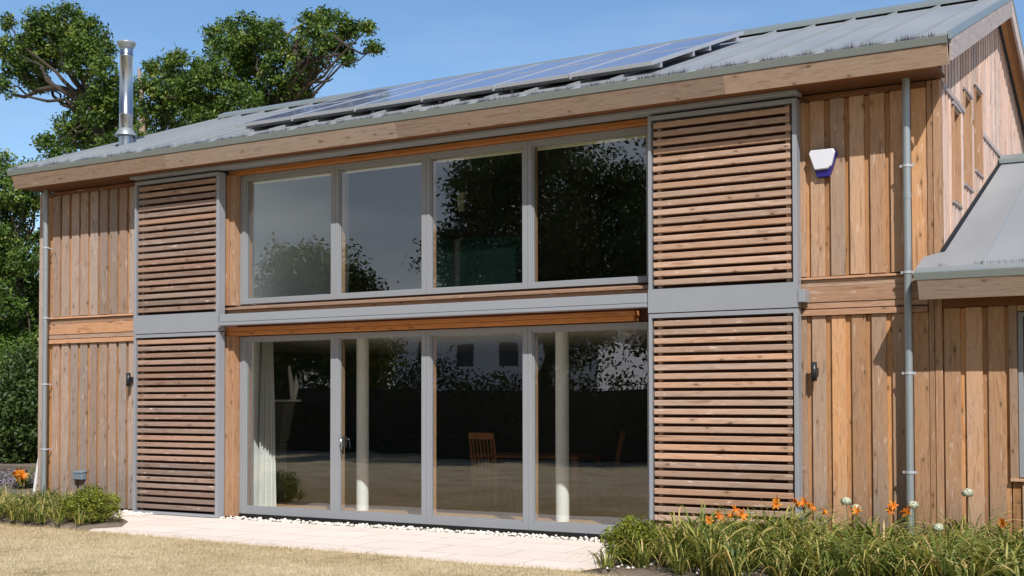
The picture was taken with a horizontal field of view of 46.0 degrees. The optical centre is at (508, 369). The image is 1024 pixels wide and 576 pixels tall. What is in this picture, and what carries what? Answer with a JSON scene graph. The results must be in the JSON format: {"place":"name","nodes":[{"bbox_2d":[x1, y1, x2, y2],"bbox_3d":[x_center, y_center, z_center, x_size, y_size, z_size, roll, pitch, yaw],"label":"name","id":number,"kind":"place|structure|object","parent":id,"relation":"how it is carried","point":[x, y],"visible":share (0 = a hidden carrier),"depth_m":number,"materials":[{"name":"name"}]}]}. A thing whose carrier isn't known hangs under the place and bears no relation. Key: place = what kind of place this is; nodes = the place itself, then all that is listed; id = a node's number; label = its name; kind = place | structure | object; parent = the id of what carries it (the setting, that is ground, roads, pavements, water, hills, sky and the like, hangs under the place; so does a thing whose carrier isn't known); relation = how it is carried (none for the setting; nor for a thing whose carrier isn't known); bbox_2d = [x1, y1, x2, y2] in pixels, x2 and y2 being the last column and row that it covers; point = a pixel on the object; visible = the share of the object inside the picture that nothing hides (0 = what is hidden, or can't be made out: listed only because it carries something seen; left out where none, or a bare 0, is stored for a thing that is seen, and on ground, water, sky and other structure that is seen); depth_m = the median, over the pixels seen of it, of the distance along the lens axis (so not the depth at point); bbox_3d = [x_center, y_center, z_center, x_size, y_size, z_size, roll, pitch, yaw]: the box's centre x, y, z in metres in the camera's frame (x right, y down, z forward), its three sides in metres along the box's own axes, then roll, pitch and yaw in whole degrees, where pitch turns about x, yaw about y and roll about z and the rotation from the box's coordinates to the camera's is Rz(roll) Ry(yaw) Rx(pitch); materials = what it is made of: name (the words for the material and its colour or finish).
{"place":"outdoors","nodes":[
{"label":"outdoors","id":0,"kind":"place"},
{"bbox_2d":[0,477,36,498],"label":"gravel yard","id":1,"kind":"structure","parent":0,"point":[9,489],"depth_m":21.31,"materials":[{"name":"beige gravel"}]},
{"bbox_2d":[1,465,34,486],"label":"daylily plant","id":2,"kind":"object","parent":1,"relation":"on","point":[21,476],"visible":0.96,"depth_m":21.53,"materials":[{"name":"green plant"}]},
{"bbox_2d":[0,458,36,476],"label":"raised bed","id":3,"kind":"object","parent":1,"relation":"on","point":[26,466],"visible":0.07,"depth_m":25.41,"materials":[{"name":"stone"}]},
{"bbox_2d":[0,341,38,463],"bbox_3d":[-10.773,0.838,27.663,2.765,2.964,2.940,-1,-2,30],"label":"garden shrub","id":4,"kind":"object","parent":3,"relation":"on","point":[14,439],"visible":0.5,"depth_m":26.86,"materials":[{"name":"green plant"}]},
{"bbox_2d":[0,474,37,488],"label":"lavender","id":5,"kind":"object","parent":1,"relation":"on","point":[29,485],"visible":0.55,"depth_m":21.87,"materials":[{"name":"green plant"}]},
{"bbox_2d":[0,510,624,575],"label":"lawn","id":6,"kind":"structure","parent":0,"point":[114,568],"depth_m":11.74,"materials":[{"name":"beige plant"}]},
{"bbox_2d":[0,286,38,418],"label":"garden shrub","id":7,"kind":"object","parent":6,"relation":"on","point":[11,342],"visible":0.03,"depth_m":32.89,"materials":[{"name":"green plant"}]},
{"bbox_2d":[0,148,41,354],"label":"garden tree","id":8,"kind":"object","parent":6,"relation":"on","point":[18,269],"visible":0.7,"depth_m":32.92,"materials":[{"name":"green plant"}]},
{"bbox_2d":[0,509,127,530],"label":"flower bed soil","id":9,"kind":"structure","parent":6,"relation":"on","point":[109,523],"depth_m":15.12,"materials":[{"name":"brown soil"}]},
{"bbox_2d":[1,497,33,520],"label":"daylily plant","id":10,"kind":"object","parent":9,"relation":"on","point":[12,514],"visible":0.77,"depth_m":15.32,"materials":[{"name":"green plant"}]},
{"bbox_2d":[21,502,62,522],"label":"daylily plant","id":11,"kind":"object","parent":9,"relation":"on","point":[39,513],"visible":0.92,"depth_m":15.02,"materials":[{"name":"green plant"}]},
{"bbox_2d":[58,483,123,522],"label":"box bush","id":12,"kind":"object","parent":9,"relation":"on","point":[96,499],"visible":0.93,"depth_m":15.05,"materials":[{"name":"green plant"}]},
{"bbox_2d":[0,0,149,158],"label":"oak tree","id":13,"kind":"object","parent":6,"relation":"on","point":[96,109],"visible":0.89,"depth_m":41.13,"materials":[{"name":"green plant"}]},
{"bbox_2d":[133,3,387,134],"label":"oak tree","id":14,"kind":"object","parent":6,"relation":"on","point":[186,95],"visible":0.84,"depth_m":42.93,"materials":[{"name":"green plant"}]},
{"bbox_2d":[159,514,607,541],"bbox_3d":[-1.926,1.980,15.100,8.800,0.035,0.255,-1,-2,30],"label":"drain strip","id":15,"kind":"object","parent":6,"relation":"on","point":[406,529],"visible":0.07,"depth_m":14.77,"materials":[{"name":"grey gravel"}]},
{"bbox_2d":[114,509,757,573],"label":"pebbles","id":16,"kind":"object","parent":6,"relation":"on","point":[138,513],"visible":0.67,"depth_m":14.64,"materials":[{"name":"white gravel"}]},
{"bbox_2d":[7,0,1023,540],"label":"house","id":17,"kind":"structure","parent":6,"relation":"on","point":[415,294],"depth_m":15.55,"materials":[{"name":"brown wood"}]},
{"bbox_2d":[133,332,224,517],"bbox_3d":[-4.516,0.747,16.496,1.575,2.473,0.130,-1,-2,30],"label":"louvre screen","id":18,"kind":"object","parent":17,"relation":"attached to","point":[140,403],"visible":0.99,"depth_m":16.42,"materials":[{"name":"brown wood"}]},
{"bbox_2d":[133,172,224,334],"bbox_3d":[-4.521,-1.567,16.555,1.579,2.131,0.136,-1,-2,30],"label":"louvre screen","id":19,"kind":"object","parent":17,"relation":"attached to","point":[143,323],"visible":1,"depth_m":16.48,"materials":[{"name":"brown wood"}]},
{"bbox_2d":[258,342,275,506],"bbox_3d":[-3.455,0.773,17.317,0.263,2.390,0.083,1,-2,-22],"label":"curtain","id":20,"kind":"object","parent":17,"relation":"hanging from","point":[267,479],"visible":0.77,"depth_m":17.31,"materials":[{"name":"white fabric"}]},
{"bbox_2d":[239,333,334,518],"bbox_3d":[-2.902,0.737,15.935,1.618,2.377,0.121,-1,-2,30],"label":"folding door","id":21,"kind":"structure","parent":17,"relation":"in","point":[245,458],"depth_m":16.20,"materials":[{"name":"grey metal"}]},
{"bbox_2d":[275,400,300,499],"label":"stone plinth","id":22,"kind":"structure","parent":17,"relation":"on","point":[284,410],"depth_m":18.70,"materials":[{"name":"white paint"}]},
{"bbox_2d":[287,366,298,399],"bbox_3d":[-3.334,0.208,18.704,0.196,0.531,0.093,-1,-2,19],"label":"sculpture","id":23,"kind":"object","parent":22,"relation":"on","point":[293,388],"visible":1,"depth_m":18.67,"materials":[{"name":"white paint"}]},
{"bbox_2d":[240,165,335,304],"bbox_3d":[-2.906,-1.759,16.001,1.618,1.744,0.121,-1,-2,30],"label":"window","id":24,"kind":"structure","parent":17,"relation":"in","point":[246,298],"depth_m":16.24,"materials":[{"name":"grey metal"}]},
{"bbox_2d":[231,98,359,129],"bbox_3d":[-2.838,-3.442,16.393,0.997,0.131,1.632,-1,19,30],"label":"solar panel","id":25,"kind":"object","parent":17,"relation":"attached to","point":[280,118],"visible":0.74,"depth_m":16.02,"materials":[{"name":"glass"}]},
{"bbox_2d":[290,89,418,121],"bbox_3d":[-1.971,-3.456,15.899,0.997,0.131,1.632,-1,19,30],"label":"solar panel","id":26,"kind":"object","parent":17,"relation":"attached to","point":[336,110],"visible":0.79,"depth_m":15.53,"materials":[{"name":"glass"}]},
{"bbox_2d":[306,82,422,106],"bbox_3d":[-2.077,-3.981,17.742,0.997,0.131,1.632,-1,19,30],"label":"solar panel","id":27,"kind":"object","parent":17,"relation":"attached to","point":[366,94],"visible":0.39,"depth_m":17.74,"materials":[{"name":"glass"}]},
{"bbox_2d":[335,330,425,523],"bbox_3d":[-1.603,0.714,15.159,1.402,2.377,0.179,-1,-2,30],"label":"folding door","id":28,"kind":"structure","parent":17,"relation":"in","point":[340,513],"depth_m":15.32,"materials":[{"name":"grey metal"}]},
{"bbox_2d":[335,153,426,299],"bbox_3d":[-1.592,-1.781,15.251,1.402,1.744,0.121,-1,-2,30],"label":"window","id":29,"kind":"structure","parent":17,"relation":"in","point":[340,294],"depth_m":15.36,"materials":[{"name":"grey metal"}]},
{"bbox_2d":[353,79,482,112],"bbox_3d":[-1.105,-3.471,15.404,0.997,0.131,1.632,-1,19,30],"label":"solar panel","id":30,"kind":"object","parent":17,"relation":"attached to","point":[409,98],"visible":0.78,"depth_m":15.04,"materials":[{"name":"glass"}]},
{"bbox_2d":[363,73,478,97],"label":"solar panel","id":31,"kind":"object","parent":17,"relation":"attached to","point":[423,85],"visible":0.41,"depth_m":17.24,"materials":[{"name":"glass"}]},
{"bbox_2d":[426,141,527,294],"bbox_3d":[-0.365,-1.802,14.550,1.419,1.744,0.121,-1,-2,30],"label":"window","id":32,"kind":"structure","parent":17,"relation":"in","point":[431,289],"depth_m":14.62,"materials":[{"name":"grey metal"}]},
{"bbox_2d":[426,326,527,529],"bbox_3d":[-0.361,0.694,14.483,1.419,2.377,0.121,-1,-2,30],"label":"folding door","id":33,"kind":"structure","parent":17,"relation":"in","point":[431,517],"depth_m":14.59,"materials":[{"name":"grey metal"}]},
{"bbox_2d":[422,64,537,88],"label":"solar panel","id":34,"kind":"object","parent":17,"relation":"attached to","point":[479,76],"visible":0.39,"depth_m":16.75,"materials":[{"name":"glass"}]},
{"bbox_2d":[465,179,494,292],"bbox_3d":[-0.446,-1.830,18.912,0.500,2.270,0.060,-1,-2,30],"label":"inner door","id":35,"kind":"structure","parent":17,"relation":"in","point":[479,194],"depth_m":18.89,"materials":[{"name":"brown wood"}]},
{"bbox_2d":[420,68,551,102],"bbox_3d":[-0.238,-3.486,14.909,0.997,0.131,1.632,-1,19,30],"label":"solar panel","id":36,"kind":"object","parent":17,"relation":"attached to","point":[483,86],"visible":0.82,"depth_m":14.54,"materials":[{"name":"glass"}]},
{"bbox_2d":[468,433,515,512],"bbox_3d":[-0.232,1.422,16.778,0.460,1.091,0.527,-1,-2,35],"label":"dining chair","id":37,"kind":"object","parent":17,"relation":"on","point":[496,478],"visible":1,"depth_m":16.65,"materials":[{"name":"brown wood"}]},
{"bbox_2d":[468,452,605,510],"bbox_3d":[0.419,1.612,17.603,1.800,0.750,0.900,-1,-2,30],"label":"dining table","id":38,"kind":"object","parent":17,"relation":"on","point":[574,458],"visible":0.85,"depth_m":17.50,"materials":[{"name":"brown wood"}]},
{"bbox_2d":[485,54,600,78],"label":"solar panel","id":39,"kind":"object","parent":17,"relation":"attached to","point":[548,65],"visible":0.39,"depth_m":16.24,"materials":[{"name":"glass"}]},
{"bbox_2d":[505,188,601,290],"bbox_3d":[0.680,-1.715,18.612,1.650,2.020,0.060,-1,-2,30],"label":"inner door","id":40,"kind":"structure","parent":17,"relation":"in","point":[569,222],"depth_m":18.50,"materials":[{"name":"brown wood"}]},
{"bbox_2d":[492,57,622,92],"bbox_3d":[0.628,-3.500,14.414,0.997,0.131,1.632,-1,19,30],"label":"solar panel","id":41,"kind":"object","parent":17,"relation":"attached to","point":[555,75],"visible":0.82,"depth_m":14.04,"materials":[{"name":"glass"}]},
{"bbox_2d":[527,126,647,288],"bbox_3d":[0.939,-1.824,13.805,1.579,1.744,0.121,-1,-2,30],"label":"window","id":42,"kind":"structure","parent":17,"relation":"in","point":[532,171],"depth_m":14.00,"materials":[{"name":"grey metal"}]},
{"bbox_2d":[528,322,649,534],"bbox_3d":[0.943,0.672,13.738,1.579,2.377,0.121,-1,-2,30],"label":"folding door","id":43,"kind":"structure","parent":17,"relation":"in","point":[533,523],"depth_m":14.04,"materials":[{"name":"grey metal"}]},
{"bbox_2d":[586,431,624,509],"bbox_3d":[1.374,1.427,17.087,0.527,1.091,0.460,0,-2,0],"label":"dining chair","id":44,"kind":"object","parent":17,"relation":"on","point":[616,476],"visible":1,"depth_m":16.89,"materials":[{"name":"brown wood"}]},
{"bbox_2d":[556,43,669,67],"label":"solar panel","id":45,"kind":"object","parent":17,"relation":"attached to","point":[614,55],"visible":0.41,"depth_m":15.76,"materials":[{"name":"glass"}]},
{"bbox_2d":[569,45,701,80],"bbox_3d":[1.495,-3.515,13.919,0.997,0.131,1.632,-1,19,30],"label":"solar panel","id":46,"kind":"object","parent":17,"relation":"attached to","point":[638,62],"visible":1,"depth_m":13.57,"materials":[{"name":"glass"}]},
{"bbox_2d":[625,31,743,56],"bbox_3d":[2.256,-4.055,15.267,0.997,0.131,1.632,-1,19,30],"label":"solar panel","id":47,"kind":"object","parent":17,"relation":"attached to","point":[706,43],"visible":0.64,"depth_m":15.19,"materials":[{"name":"glass"}]},
{"bbox_2d":[648,98,800,313],"bbox_3d":[2.245,-1.681,12.690,1.633,2.131,0.136,-1,-2,30],"label":"louvre screen","id":48,"kind":"object","parent":17,"relation":"attached to","point":[784,295],"visible":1,"depth_m":12.63,"materials":[{"name":"brown wood"}]},
{"bbox_2d":[649,308,802,534],"bbox_3d":[2.251,0.632,12.631,1.629,2.473,0.130,-1,-2,30],"label":"louvre screen","id":49,"kind":"object","parent":17,"relation":"attached to","point":[661,420],"visible":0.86,"depth_m":12.58,"materials":[{"name":"brown wood"}]},
{"bbox_2d":[809,148,837,177],"bbox_3d":[3.189,-2.091,12.249,0.281,0.281,0.111,-1,-2,30],"label":"alarm box","id":50,"kind":"object","parent":17,"relation":"attached to","point":[823,161],"visible":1,"depth_m":12.22,"materials":[{"name":"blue plastic"}]},
{"bbox_2d":[951,105,961,204],"bbox_3d":[4.559,-2.213,12.582,0.238,0.980,0.420,-1,-2,30],"label":"window","id":51,"kind":"structure","parent":17,"relation":"in","point":[955,115],"depth_m":12.69,"materials":[{"name":"brown wood"}]},
{"bbox_2d":[963,90,972,188],"bbox_3d":[4.918,-2.494,13.219,0.238,1.005,0.470,-1,-2,30],"label":"window","id":52,"kind":"structure","parent":17,"relation":"in","point":[967,102],"depth_m":13.35,"materials":[{"name":"brown wood"}]},
{"bbox_2d":[972,85,982,174],"bbox_3d":[5.290,-2.725,13.876,0.238,0.950,0.470,-1,-2,30],"label":"window","id":53,"kind":"structure","parent":17,"relation":"in","point":[977,123],"depth_m":14.00,"materials":[{"name":"brown wood"}]},
{"bbox_2d":[580,557,836,575],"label":"flower bed soil","id":54,"kind":"structure","parent":6,"relation":"on","point":[654,570],"depth_m":10.75,"materials":[{"name":"brown soil"}]},
{"bbox_2d":[572,543,633,567],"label":"daylily plant","id":55,"kind":"object","parent":54,"relation":"on","point":[604,562],"visible":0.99,"depth_m":10.85,"materials":[{"name":"green plant"}]},
{"bbox_2d":[594,513,670,565],"bbox_3d":[1.155,1.597,11.302,0.688,0.531,0.656,1,-2,-34],"label":"box bush","id":56,"kind":"object","parent":54,"relation":"on","point":[626,524],"visible":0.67,"depth_m":11.19,"materials":[{"name":"green plant"}]},
{"bbox_2d":[608,529,681,567],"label":"daylily plant","id":57,"kind":"object","parent":54,"relation":"on","point":[640,554],"visible":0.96,"depth_m":10.84,"materials":[{"name":"green plant"}]},
{"bbox_2d":[634,534,714,574],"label":"daylily plant","id":58,"kind":"object","parent":54,"relation":"on","point":[680,567],"visible":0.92,"depth_m":10.41,"materials":[{"name":"green plant"}]},
{"bbox_2d":[643,521,727,567],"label":"daylily plant","id":59,"kind":"object","parent":54,"relation":"on","point":[667,547],"visible":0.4,"depth_m":10.86,"materials":[{"name":"green plant"}]},
{"bbox_2d":[629,513,751,568],"bbox_3d":[1.730,1.538,10.918,1.419,0.488,1.073,1,-2,-42],"label":"daylily plant","id":60,"kind":"object","parent":54,"relation":"on","point":[691,544],"visible":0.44,"depth_m":10.79,"materials":[{"name":"green plant"}]},
{"bbox_2d":[655,506,729,533],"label":"daylily plant","id":61,"kind":"object","parent":54,"relation":"on","point":[673,523],"visible":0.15,"depth_m":12.08,"materials":[{"name":"green plant"}]},
{"bbox_2d":[655,500,761,534],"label":"daylily plant","id":62,"kind":"object","parent":54,"relation":"on","point":[689,520],"visible":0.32,"depth_m":12.03,"materials":[{"name":"green plant"}]},
{"bbox_2d":[655,512,789,575],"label":"daylily plant","id":63,"kind":"object","parent":54,"relation":"on","point":[712,567],"visible":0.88,"depth_m":10.28,"materials":[{"name":"green plant"}]},
{"bbox_2d":[676,526,778,575],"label":"daylily plant","id":64,"kind":"object","parent":54,"relation":"on","point":[728,566],"visible":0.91,"depth_m":10.08,"materials":[{"name":"green plant"}]},
{"bbox_2d":[673,518,806,572],"bbox_3d":[2.037,1.532,10.552,1.392,0.480,1.059,-1,-2,30],"label":"daylily plant","id":65,"kind":"object","parent":54,"relation":"on","point":[753,547],"visible":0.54,"depth_m":10.50,"materials":[{"name":"green plant"}]},
{"bbox_2d":[709,505,778,556],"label":"daylily plant","id":66,"kind":"object","parent":54,"relation":"on","point":[741,514],"visible":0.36,"depth_m":11.21,"materials":[{"name":"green plant"}]},
{"bbox_2d":[689,522,824,566],"bbox_3d":[2.281,1.577,10.823,1.072,0.404,1.152,-1,-2,39],"label":"daylily plant","id":67,"kind":"object","parent":54,"relation":"on","point":[770,540],"visible":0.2,"depth_m":10.81,"materials":[{"name":"green plant"}]},
{"bbox_2d":[705,531,821,575],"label":"daylily plant","id":68,"kind":"object","parent":54,"relation":"on","point":[770,557],"visible":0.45,"depth_m":10.25,"materials":[{"name":"green plant"}]},
{"bbox_2d":[717,507,835,538],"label":"daylily plant","id":69,"kind":"object","parent":54,"relation":"on","point":[763,513],"visible":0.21,"depth_m":11.64,"materials":[{"name":"green plant"}]},
{"bbox_2d":[739,527,825,557],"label":"daylily plant","id":70,"kind":"object","parent":54,"relation":"on","point":[786,541],"visible":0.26,"depth_m":10.66,"materials":[{"name":"green plant"}]},
{"bbox_2d":[731,541,836,575],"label":"daylily plant","id":71,"kind":"object","parent":54,"relation":"on","point":[782,568],"visible":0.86,"depth_m":9.86,"materials":[{"name":"green plant"}]},
{"bbox_2d":[729,505,844,552],"bbox_3d":[2.500,1.518,11.091,1.108,0.532,1.465,-1,-2,39],"label":"daylily plant","id":72,"kind":"object","parent":54,"relation":"on","point":[783,533],"visible":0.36,"depth_m":11.07,"materials":[{"name":"green plant"}]},
{"bbox_2d":[742,497,840,532],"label":"daylily plant","id":73,"kind":"object","parent":54,"relation":"on","point":[792,516],"visible":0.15,"depth_m":11.93,"materials":[{"name":"green plant"}]},
{"bbox_2d":[745,511,849,547],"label":"daylily plant","id":74,"kind":"object","parent":54,"relation":"on","point":[808,530],"visible":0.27,"depth_m":10.97,"materials":[{"name":"green plant"}]},
{"bbox_2d":[750,517,859,553],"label":"daylily plant","id":75,"kind":"object","parent":54,"relation":"on","point":[821,542],"visible":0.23,"depth_m":10.80,"materials":[{"name":"green plant"}]},
{"bbox_2d":[766,540,850,575],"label":"daylily plant","id":76,"kind":"object","parent":54,"relation":"on","point":[799,570],"visible":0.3,"depth_m":10.04,"materials":[{"name":"green plant"}]},
{"bbox_2d":[775,497,848,551],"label":"daylily plant","id":77,"kind":"object","parent":54,"relation":"on","point":[802,502],"visible":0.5,"depth_m":11.09,"materials":[{"name":"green plant"}]},
{"bbox_2d":[754,528,892,575],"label":"daylily plant","id":78,"kind":"object","parent":54,"relation":"on","point":[821,572],"visible":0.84,"depth_m":9.79,"materials":[{"name":"green plant"}]},
{"bbox_2d":[786,545,903,575],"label":"daylily plant","id":79,"kind":"object","parent":54,"relation":"on","point":[843,570],"visible":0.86,"depth_m":9.57,"materials":[{"name":"green plant"}]},
{"bbox_2d":[797,527,892,575],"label":"daylily plant","id":80,"kind":"object","parent":54,"relation":"on","point":[865,547],"visible":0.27,"depth_m":10.18,"materials":[{"name":"green plant"}]},
{"bbox_2d":[800,509,923,552],"bbox_3d":[3.139,1.527,10.757,1.263,0.496,1.151,-1,-2,37],"label":"daylily plant","id":81,"kind":"object","parent":54,"relation":"on","point":[855,542],"visible":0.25,"depth_m":10.74,"materials":[{"name":"green plant"}]},
{"bbox_2d":[812,528,926,570],"bbox_3d":[3.025,1.552,10.083,1.033,0.412,0.941,1,-2,-40],"label":"daylily plant","id":82,"kind":"object","parent":54,"relation":"on","point":[870,553],"visible":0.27,"depth_m":10.11,"materials":[{"name":"green plant"}]},
{"bbox_2d":[816,508,928,541],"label":"daylily plant","id":83,"kind":"object","parent":54,"relation":"on","point":[859,525],"visible":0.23,"depth_m":11.36,"materials":[{"name":"green plant"}]},
{"bbox_2d":[806,536,959,575],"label":"daylily plant","id":84,"kind":"object","parent":54,"relation":"on","point":[868,572],"visible":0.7,"depth_m":9.58,"materials":[{"name":"green plant"}]},
{"bbox_2d":[847,513,946,550],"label":"daylily plant","id":85,"kind":"object","parent":54,"relation":"on","point":[890,532],"visible":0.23,"depth_m":10.53,"materials":[{"name":"green plant"}]},
{"bbox_2d":[831,534,978,575],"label":"daylily plant","id":86,"kind":"object","parent":54,"relation":"on","point":[898,571],"visible":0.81,"depth_m":9.43,"materials":[{"name":"green plant"}]},
{"bbox_2d":[831,532,990,575],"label":"daylily plant","id":87,"kind":"object","parent":54,"relation":"on","point":[919,559],"visible":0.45,"depth_m":9.53,"materials":[{"name":"green plant"}]},
{"bbox_2d":[864,528,982,571],"bbox_3d":[3.381,1.518,9.839,1.130,0.465,0.972,1,-2,-39],"label":"daylily plant","id":88,"kind":"object","parent":54,"relation":"on","point":[934,543],"visible":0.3,"depth_m":9.83,"materials":[{"name":"green plant"}]},
{"bbox_2d":[881,527,996,575],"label":"daylily plant","id":89,"kind":"object","parent":54,"relation":"on","point":[940,568],"visible":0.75,"depth_m":9.38,"materials":[{"name":"green plant"}]},
{"bbox_2d":[898,527,988,554],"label":"daylily plant","id":90,"kind":"object","parent":54,"relation":"on","point":[960,538],"visible":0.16,"depth_m":10.09,"materials":[{"name":"green plant"}]},
{"bbox_2d":[906,505,1023,540],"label":"daylily plant","id":91,"kind":"object","parent":54,"relation":"on","point":[955,523],"visible":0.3,"depth_m":11.23,"materials":[{"name":"green plant"}]},
{"bbox_2d":[907,540,1023,575],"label":"daylily plant","id":92,"kind":"object","parent":54,"relation":"on","point":[971,571],"visible":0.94,"depth_m":9.11,"materials":[{"name":"green plant"}]},
{"bbox_2d":[937,532,1023,575],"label":"daylily plant","id":93,"kind":"object","parent":54,"relation":"on","point":[990,560],"visible":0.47,"depth_m":9.44,"materials":[{"name":"green plant"}]},
{"bbox_2d":[945,545,1023,575],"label":"daylily plant","id":94,"kind":"object","parent":54,"relation":"on","point":[1017,568],"visible":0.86,"depth_m":9.22,"materials":[{"name":"green plant"}]},
{"bbox_2d":[948,546,1022,575],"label":"daylily plant","id":95,"kind":"object","parent":54,"relation":"on","point":[979,566],"visible":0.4,"depth_m":9.43,"materials":[{"name":"green plant"}]},
{"bbox_2d":[954,525,1020,554],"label":"daylily plant","id":96,"kind":"object","parent":54,"relation":"on","point":[1002,538],"visible":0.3,"depth_m":10.47,"materials":[{"name":"green plant"}]},
{"bbox_2d":[957,535,1023,575],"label":"daylily plant","id":97,"kind":"object","parent":54,"relation":"on","point":[991,555],"visible":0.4,"depth_m":9.49,"materials":[{"name":"green plant"}]},
{"bbox_2d":[913,153,1023,546],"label":"house wing","id":98,"kind":"structure","parent":6,"relation":"on","point":[971,274],"depth_m":11.49,"materials":[{"name":"brown wood"}]},
{"bbox_2d":[1008,305,1023,481],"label":"window","id":99,"kind":"structure","parent":98,"relation":"in","point":[1016,339],"depth_m":11.34,"materials":[{"name":"grey glass"}]},
{"bbox_2d":[89,512,620,570],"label":"paving","id":100,"kind":"structure","parent":0,"point":[494,550],"depth_m":13.43,"materials":[{"name":"beige concrete"}]},
{"bbox_2d":[0,0,1023,288],"label":"sky","id":101,"kind":"structure","parent":0,"point":[424,40],"materials":[{"name":"blue"}]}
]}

